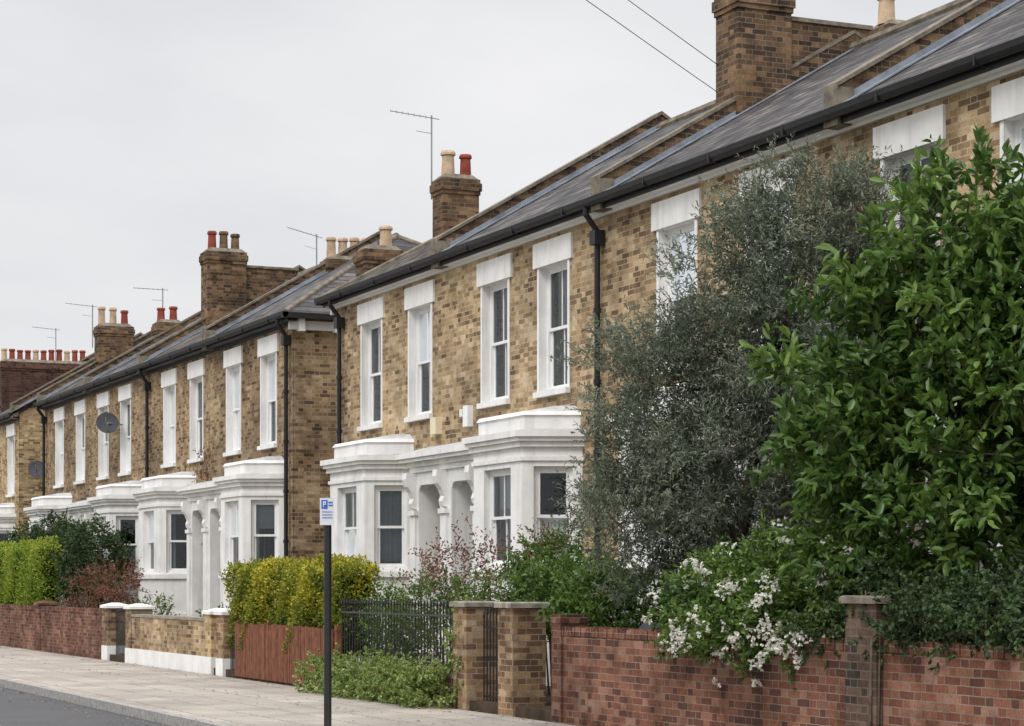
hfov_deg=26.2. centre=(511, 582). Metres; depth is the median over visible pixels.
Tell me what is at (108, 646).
gate pier
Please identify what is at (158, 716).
kerb
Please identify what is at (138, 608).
gate pier
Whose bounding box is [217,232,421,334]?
roof
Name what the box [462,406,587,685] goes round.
bay window
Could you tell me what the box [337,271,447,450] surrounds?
walls
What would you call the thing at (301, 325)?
cornice
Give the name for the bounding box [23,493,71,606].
bay window
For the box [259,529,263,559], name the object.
front door
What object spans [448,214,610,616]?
walls
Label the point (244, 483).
bay window
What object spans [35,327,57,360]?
aerial
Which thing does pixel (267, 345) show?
window dressings
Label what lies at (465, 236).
lead flashing
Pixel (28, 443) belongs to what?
walls
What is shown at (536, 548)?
garden shrub
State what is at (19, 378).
chimney stack
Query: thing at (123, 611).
garden gate
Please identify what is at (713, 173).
fascia
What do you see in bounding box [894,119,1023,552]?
window frames
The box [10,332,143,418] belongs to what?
party wall parapets
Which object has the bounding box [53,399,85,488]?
window dressings
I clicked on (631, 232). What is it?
walls
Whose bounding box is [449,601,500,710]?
gate pier
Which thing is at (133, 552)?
curtains
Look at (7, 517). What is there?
bay window
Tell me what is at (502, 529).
curtains
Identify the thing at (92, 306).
aerial
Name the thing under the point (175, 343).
lead flashing
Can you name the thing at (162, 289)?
aerial
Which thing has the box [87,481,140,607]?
bay window
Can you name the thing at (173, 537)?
curtains
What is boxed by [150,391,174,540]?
window glass
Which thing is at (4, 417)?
gutter
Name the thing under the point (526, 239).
fascia
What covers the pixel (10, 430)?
window dressings
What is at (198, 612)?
garden shrub
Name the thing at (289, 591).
privet hedge
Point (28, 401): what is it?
lead flashing
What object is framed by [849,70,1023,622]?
walls
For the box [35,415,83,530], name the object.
window frames
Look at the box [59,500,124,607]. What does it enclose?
porch
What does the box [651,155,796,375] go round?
window dressings
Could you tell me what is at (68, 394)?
gutter
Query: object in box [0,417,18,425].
fascia
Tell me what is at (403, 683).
ground ivy
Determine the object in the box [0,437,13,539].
window frames
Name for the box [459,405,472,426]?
alarm box
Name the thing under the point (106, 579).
red leaf shrub
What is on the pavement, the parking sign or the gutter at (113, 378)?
the parking sign
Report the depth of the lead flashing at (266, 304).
49.52 m
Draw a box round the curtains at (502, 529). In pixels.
[498,270,566,560]
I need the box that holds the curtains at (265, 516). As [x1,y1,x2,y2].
[237,505,274,562]
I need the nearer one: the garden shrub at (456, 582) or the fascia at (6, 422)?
the garden shrub at (456, 582)
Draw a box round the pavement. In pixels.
[0,646,575,725]
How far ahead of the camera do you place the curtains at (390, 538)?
38.05 m
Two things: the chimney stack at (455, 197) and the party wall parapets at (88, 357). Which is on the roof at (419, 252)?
the chimney stack at (455, 197)
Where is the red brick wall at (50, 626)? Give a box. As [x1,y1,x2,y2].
[0,600,101,658]
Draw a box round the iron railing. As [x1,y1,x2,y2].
[341,598,460,707]
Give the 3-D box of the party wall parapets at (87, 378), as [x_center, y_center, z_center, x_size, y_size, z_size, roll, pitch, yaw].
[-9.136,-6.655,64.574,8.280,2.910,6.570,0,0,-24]
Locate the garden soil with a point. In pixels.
(541, 713)
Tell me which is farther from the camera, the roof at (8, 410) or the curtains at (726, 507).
the roof at (8, 410)
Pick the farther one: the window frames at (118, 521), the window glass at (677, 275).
the window frames at (118, 521)
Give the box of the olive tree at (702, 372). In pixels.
[538,131,956,626]
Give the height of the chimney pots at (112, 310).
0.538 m
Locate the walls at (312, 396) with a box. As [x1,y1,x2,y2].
[214,318,336,559]
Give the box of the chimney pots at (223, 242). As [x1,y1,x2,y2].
[157,231,239,320]
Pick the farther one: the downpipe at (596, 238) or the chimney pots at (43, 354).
the chimney pots at (43, 354)
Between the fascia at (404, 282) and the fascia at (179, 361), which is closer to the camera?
the fascia at (404, 282)
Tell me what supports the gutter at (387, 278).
attached to the roof at (419, 252)
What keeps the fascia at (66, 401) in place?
attached to the walls at (81, 492)
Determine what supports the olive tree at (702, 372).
on the garden soil
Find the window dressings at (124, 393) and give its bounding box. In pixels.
[96,383,131,480]
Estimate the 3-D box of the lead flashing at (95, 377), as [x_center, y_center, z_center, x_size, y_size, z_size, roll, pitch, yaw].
[-11.010,-6.671,63.754,4.090,2.498,6.830,0,0,-24]
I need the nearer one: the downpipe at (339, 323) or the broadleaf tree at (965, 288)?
the broadleaf tree at (965, 288)
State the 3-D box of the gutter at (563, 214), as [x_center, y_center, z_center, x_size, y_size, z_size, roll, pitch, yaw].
[-0.075,-5.296,33.474,0.165,0.173,6.100,0,0,-24]
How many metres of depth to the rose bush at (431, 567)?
30.34 m
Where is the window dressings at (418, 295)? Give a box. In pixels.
[357,279,434,431]
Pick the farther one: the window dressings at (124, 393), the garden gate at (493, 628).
the window dressings at (124, 393)
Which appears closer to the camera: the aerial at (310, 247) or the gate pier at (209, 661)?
the gate pier at (209, 661)
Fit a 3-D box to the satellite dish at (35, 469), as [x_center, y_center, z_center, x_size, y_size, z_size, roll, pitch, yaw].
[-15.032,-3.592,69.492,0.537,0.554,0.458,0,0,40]
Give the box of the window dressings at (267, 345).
[223,333,278,456]
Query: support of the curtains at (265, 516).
attached to the window glass at (237, 405)
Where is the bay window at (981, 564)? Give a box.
[925,370,1023,640]
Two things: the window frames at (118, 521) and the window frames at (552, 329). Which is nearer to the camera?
the window frames at (552, 329)
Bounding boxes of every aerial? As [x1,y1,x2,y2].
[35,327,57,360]
[66,303,96,347]
[133,287,164,307]
[288,227,321,265]
[390,109,438,198]
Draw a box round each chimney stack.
[0,358,84,411]
[93,323,134,366]
[151,247,298,335]
[320,244,403,276]
[430,173,481,236]
[712,0,904,116]
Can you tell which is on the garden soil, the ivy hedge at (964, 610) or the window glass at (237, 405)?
the ivy hedge at (964, 610)
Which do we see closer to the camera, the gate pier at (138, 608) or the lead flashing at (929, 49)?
the lead flashing at (929, 49)
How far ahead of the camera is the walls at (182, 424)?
51.79 m
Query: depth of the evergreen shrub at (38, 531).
59.31 m
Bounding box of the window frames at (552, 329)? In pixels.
[490,263,572,566]
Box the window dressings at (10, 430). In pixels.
[5,423,14,497]
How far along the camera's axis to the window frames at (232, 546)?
45.56 m
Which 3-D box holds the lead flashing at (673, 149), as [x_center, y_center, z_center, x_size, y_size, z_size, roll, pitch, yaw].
[3.083,-6.671,31.526,4.090,2.498,0.580,0,0,-24]
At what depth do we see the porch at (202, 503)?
48.24 m
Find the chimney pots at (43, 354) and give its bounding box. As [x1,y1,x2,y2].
[1,348,85,360]
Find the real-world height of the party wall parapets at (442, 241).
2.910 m
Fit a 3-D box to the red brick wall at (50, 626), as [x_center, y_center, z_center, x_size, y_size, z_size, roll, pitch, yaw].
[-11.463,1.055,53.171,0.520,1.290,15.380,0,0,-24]
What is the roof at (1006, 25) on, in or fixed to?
attached to the walls at (967, 110)
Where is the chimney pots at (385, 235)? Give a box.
[326,225,392,257]
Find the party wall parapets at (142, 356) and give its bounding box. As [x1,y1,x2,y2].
[136,265,305,373]
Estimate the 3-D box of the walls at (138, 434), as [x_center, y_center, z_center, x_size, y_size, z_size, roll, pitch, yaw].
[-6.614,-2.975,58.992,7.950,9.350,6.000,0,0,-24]
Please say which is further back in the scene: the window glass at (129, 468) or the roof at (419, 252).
the window glass at (129, 468)
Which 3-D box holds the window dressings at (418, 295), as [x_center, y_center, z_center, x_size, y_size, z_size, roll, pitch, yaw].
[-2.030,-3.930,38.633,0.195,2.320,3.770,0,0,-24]
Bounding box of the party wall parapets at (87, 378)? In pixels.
[37,310,200,409]
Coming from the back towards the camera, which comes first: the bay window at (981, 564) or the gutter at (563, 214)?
the gutter at (563, 214)
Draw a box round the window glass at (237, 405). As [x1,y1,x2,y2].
[232,360,274,562]
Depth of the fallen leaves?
29.97 m
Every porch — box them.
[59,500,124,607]
[176,481,264,616]
[395,442,473,668]
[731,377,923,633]
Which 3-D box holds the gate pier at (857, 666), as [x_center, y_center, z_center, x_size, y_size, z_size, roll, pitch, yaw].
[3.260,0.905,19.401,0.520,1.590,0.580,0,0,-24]
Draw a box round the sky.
[0,0,953,360]
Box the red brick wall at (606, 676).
[550,614,844,725]
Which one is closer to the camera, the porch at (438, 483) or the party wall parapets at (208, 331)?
the porch at (438, 483)
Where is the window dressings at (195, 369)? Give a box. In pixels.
[160,358,204,467]
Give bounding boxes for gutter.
[0,413,13,422]
[33,386,82,407]
[81,366,136,391]
[134,342,202,371]
[200,311,334,348]
[314,256,432,307]
[429,197,593,265]
[589,110,828,207]
[823,35,1023,122]
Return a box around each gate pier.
[100,603,126,660]
[123,603,154,663]
[201,608,226,674]
[214,608,234,676]
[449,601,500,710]
[494,602,549,716]
[839,595,922,725]
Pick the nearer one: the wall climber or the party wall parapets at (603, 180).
the party wall parapets at (603, 180)
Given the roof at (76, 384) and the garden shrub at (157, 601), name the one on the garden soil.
the garden shrub at (157, 601)
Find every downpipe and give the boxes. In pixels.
[36,406,46,495]
[138,369,150,477]
[275,319,290,558]
[328,300,344,443]
[583,207,604,624]
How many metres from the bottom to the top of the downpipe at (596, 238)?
6.800 m
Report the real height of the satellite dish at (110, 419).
0.554 m
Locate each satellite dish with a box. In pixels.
[28,461,41,477]
[96,412,122,432]
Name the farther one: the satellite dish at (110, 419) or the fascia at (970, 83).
the satellite dish at (110, 419)
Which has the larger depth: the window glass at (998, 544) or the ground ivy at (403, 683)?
the ground ivy at (403, 683)
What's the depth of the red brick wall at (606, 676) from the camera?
22.71 m
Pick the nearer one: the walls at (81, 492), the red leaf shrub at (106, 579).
the red leaf shrub at (106, 579)
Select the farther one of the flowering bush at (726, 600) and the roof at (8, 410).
the roof at (8, 410)
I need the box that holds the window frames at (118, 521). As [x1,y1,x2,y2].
[101,400,137,571]
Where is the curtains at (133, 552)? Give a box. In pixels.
[121,520,135,569]
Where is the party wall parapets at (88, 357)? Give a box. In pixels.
[0,353,93,405]
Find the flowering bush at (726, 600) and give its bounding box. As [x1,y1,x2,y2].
[641,508,937,689]
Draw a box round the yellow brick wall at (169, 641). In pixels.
[131,614,203,673]
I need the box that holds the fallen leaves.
[0,647,553,725]
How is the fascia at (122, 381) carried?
attached to the walls at (138, 434)
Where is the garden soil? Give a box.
[110,654,550,721]
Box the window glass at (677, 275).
[644,205,788,555]
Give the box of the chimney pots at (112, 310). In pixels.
[98,306,127,324]
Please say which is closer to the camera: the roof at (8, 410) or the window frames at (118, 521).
the window frames at (118, 521)
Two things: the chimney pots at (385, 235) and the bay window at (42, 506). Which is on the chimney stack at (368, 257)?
the chimney pots at (385, 235)
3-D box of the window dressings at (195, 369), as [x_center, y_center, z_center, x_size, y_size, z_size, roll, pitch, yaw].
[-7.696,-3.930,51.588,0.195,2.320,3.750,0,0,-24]
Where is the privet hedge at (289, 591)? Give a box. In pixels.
[219,552,384,659]
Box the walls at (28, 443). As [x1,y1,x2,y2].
[0,406,44,541]
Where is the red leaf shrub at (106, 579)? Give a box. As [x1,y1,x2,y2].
[58,552,148,607]
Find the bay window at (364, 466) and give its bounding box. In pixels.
[320,434,413,661]
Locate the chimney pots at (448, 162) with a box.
[440,150,471,174]
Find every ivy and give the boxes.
[292,642,453,708]
[437,592,476,708]
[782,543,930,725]
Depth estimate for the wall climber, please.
49.59 m
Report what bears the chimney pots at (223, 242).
on the chimney stack at (232, 281)
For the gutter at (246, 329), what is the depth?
45.18 m
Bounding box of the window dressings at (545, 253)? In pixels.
[477,232,572,408]
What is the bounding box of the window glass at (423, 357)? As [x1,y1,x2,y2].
[348,312,429,556]
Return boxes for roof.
[0,399,36,415]
[48,378,82,397]
[94,357,136,380]
[148,265,315,360]
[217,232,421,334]
[319,231,445,296]
[452,100,715,247]
[616,0,972,186]
[858,0,1023,96]
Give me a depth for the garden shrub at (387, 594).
31.74 m
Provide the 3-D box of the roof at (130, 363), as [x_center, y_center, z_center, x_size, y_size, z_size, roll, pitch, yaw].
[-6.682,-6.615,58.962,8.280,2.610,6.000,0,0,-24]
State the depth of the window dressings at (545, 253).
33.03 m
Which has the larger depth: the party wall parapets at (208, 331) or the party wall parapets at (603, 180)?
the party wall parapets at (208, 331)
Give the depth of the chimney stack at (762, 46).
31.64 m
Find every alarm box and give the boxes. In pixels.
[430,417,441,434]
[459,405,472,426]
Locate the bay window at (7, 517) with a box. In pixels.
[0,503,15,541]
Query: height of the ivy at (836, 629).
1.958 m
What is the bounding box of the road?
[0,686,169,725]
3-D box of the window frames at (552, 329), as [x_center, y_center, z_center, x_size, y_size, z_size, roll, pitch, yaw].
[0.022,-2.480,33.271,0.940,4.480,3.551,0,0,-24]
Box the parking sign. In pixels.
[320,497,333,725]
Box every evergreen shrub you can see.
[3,508,102,597]
[47,510,138,607]
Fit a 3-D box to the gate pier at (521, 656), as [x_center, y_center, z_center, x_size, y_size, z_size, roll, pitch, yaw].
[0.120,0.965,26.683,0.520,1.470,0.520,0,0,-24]
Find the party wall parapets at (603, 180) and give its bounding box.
[590,29,864,212]
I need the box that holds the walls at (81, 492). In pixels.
[45,394,92,502]
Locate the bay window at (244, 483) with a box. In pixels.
[212,456,283,607]
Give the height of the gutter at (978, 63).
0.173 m
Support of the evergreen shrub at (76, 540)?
on the garden soil
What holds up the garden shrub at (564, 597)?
on the garden soil
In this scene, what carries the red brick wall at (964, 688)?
on the ground
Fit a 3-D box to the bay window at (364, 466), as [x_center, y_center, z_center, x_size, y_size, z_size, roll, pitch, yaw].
[-2.598,-0.535,38.701,0.950,4.070,2.830,0,0,-24]
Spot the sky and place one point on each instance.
(132, 131)
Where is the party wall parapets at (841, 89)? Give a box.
[823,0,1005,129]
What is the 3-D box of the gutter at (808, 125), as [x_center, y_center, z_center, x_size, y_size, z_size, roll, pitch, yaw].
[2.379,-5.296,27.862,0.165,0.173,6.150,0,0,-24]
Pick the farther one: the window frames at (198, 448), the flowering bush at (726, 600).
the window frames at (198, 448)
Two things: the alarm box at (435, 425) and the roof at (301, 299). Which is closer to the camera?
the alarm box at (435, 425)
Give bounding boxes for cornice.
[288,319,336,332]
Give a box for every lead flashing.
[14,396,36,410]
[43,318,200,399]
[144,325,205,361]
[211,240,378,336]
[441,125,660,251]
[605,48,854,190]
[823,0,1020,109]
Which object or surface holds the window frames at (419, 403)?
attached to the walls at (395, 366)
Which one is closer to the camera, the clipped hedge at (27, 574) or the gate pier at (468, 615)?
the gate pier at (468, 615)
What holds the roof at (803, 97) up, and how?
attached to the walls at (631, 232)
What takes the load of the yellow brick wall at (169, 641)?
on the ground
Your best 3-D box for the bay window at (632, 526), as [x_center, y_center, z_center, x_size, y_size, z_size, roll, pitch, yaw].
[2.050,-0.535,28.073,0.950,4.070,2.830,0,0,-24]
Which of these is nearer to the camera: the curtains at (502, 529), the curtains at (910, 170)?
the curtains at (910, 170)
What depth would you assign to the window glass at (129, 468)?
57.12 m
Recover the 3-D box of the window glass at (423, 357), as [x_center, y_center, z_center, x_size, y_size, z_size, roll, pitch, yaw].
[-2.268,-2.480,38.529,0.862,4.290,3.230,0,0,-24]
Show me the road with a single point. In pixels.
(21, 709)
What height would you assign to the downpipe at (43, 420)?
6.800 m
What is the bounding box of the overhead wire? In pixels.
[586,0,717,92]
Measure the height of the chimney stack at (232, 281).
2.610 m
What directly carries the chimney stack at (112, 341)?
on the roof at (76, 384)
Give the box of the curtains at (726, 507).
[681,280,776,548]
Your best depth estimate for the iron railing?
30.25 m
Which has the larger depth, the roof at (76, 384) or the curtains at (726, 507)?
the roof at (76, 384)
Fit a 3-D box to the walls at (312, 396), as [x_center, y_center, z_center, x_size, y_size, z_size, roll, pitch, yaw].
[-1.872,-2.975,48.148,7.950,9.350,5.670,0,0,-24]
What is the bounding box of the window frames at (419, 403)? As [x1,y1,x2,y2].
[343,306,429,568]
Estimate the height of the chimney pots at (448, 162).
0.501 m
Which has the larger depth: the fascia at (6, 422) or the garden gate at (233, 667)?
the fascia at (6, 422)
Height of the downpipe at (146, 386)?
6.800 m
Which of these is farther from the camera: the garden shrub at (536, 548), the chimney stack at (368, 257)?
the chimney stack at (368, 257)
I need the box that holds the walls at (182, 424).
[148,352,213,568]
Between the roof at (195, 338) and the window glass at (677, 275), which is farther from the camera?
the roof at (195, 338)
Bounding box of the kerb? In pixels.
[0,677,231,725]
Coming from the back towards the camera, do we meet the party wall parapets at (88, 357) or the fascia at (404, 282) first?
the party wall parapets at (88, 357)
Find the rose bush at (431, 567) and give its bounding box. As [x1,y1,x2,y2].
[392,507,581,695]
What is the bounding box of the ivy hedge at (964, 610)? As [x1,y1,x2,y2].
[846,550,1023,671]
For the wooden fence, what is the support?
on the ground
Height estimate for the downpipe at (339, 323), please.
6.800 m
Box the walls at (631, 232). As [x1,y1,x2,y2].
[611,131,848,627]
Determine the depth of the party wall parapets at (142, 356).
54.77 m
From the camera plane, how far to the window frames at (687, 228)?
29.09 m
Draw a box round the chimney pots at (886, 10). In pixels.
[877,0,894,25]
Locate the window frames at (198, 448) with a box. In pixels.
[147,378,201,572]
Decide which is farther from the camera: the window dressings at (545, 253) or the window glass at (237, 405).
the window glass at (237, 405)
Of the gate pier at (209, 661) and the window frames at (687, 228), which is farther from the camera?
the gate pier at (209, 661)
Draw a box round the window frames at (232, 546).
[229,354,278,567]
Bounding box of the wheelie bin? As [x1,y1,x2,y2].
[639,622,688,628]
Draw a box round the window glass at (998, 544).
[972,129,1023,546]
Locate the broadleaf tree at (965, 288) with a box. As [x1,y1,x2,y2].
[738,124,1023,633]
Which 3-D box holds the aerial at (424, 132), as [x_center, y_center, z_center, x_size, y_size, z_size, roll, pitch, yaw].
[-1.872,-8.255,42.420,0.942,1.710,0.340,0,0,-2]
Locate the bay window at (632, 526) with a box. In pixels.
[604,384,748,627]
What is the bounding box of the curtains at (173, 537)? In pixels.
[153,514,186,568]
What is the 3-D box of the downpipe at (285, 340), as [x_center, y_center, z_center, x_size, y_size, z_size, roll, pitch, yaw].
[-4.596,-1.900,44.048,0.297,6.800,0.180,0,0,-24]
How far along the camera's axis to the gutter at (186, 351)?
51.59 m
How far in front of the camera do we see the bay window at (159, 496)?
50.53 m
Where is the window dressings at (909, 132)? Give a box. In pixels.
[873,76,1023,324]
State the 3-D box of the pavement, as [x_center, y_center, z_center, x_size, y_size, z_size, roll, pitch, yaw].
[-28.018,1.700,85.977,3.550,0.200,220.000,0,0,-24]
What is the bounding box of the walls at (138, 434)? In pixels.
[93,375,147,543]
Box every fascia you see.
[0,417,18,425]
[43,393,91,410]
[89,374,145,393]
[145,350,211,374]
[209,318,296,351]
[325,268,445,308]
[443,211,608,270]
[606,128,846,213]
[845,59,1023,130]
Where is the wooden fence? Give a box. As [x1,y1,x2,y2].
[235,620,341,686]
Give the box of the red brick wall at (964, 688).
[883,640,1023,725]
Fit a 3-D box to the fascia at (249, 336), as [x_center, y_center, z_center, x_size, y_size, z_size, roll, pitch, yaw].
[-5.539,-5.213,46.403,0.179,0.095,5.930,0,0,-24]
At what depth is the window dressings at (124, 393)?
57.27 m
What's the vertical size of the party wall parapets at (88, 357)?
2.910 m
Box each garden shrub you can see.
[124,591,179,615]
[195,599,231,616]
[356,568,439,664]
[390,555,521,668]
[493,523,681,679]
[509,544,662,642]
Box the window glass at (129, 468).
[103,438,129,557]
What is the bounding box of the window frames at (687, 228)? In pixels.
[639,198,782,563]
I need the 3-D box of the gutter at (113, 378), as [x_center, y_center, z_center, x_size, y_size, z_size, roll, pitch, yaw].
[-10.492,-5.296,57.296,0.165,0.173,6.000,0,0,-24]
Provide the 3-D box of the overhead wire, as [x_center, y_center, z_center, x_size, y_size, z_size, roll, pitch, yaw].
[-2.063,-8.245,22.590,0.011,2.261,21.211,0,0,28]
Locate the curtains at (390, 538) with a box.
[349,327,429,563]
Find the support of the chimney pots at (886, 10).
on the chimney stack at (762, 46)
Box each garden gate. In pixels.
[115,608,125,654]
[230,607,239,669]
[483,603,497,701]
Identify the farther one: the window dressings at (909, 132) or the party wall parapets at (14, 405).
the party wall parapets at (14, 405)
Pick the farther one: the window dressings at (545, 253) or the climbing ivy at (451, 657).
the window dressings at (545, 253)
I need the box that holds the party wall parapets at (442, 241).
[431,111,670,268]
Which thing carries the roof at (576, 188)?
attached to the walls at (464, 339)
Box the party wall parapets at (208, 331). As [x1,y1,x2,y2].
[202,231,379,350]
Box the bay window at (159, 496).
[131,472,195,615]
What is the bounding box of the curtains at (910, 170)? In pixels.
[909,162,918,228]
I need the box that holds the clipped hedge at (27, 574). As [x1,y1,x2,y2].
[0,535,65,605]

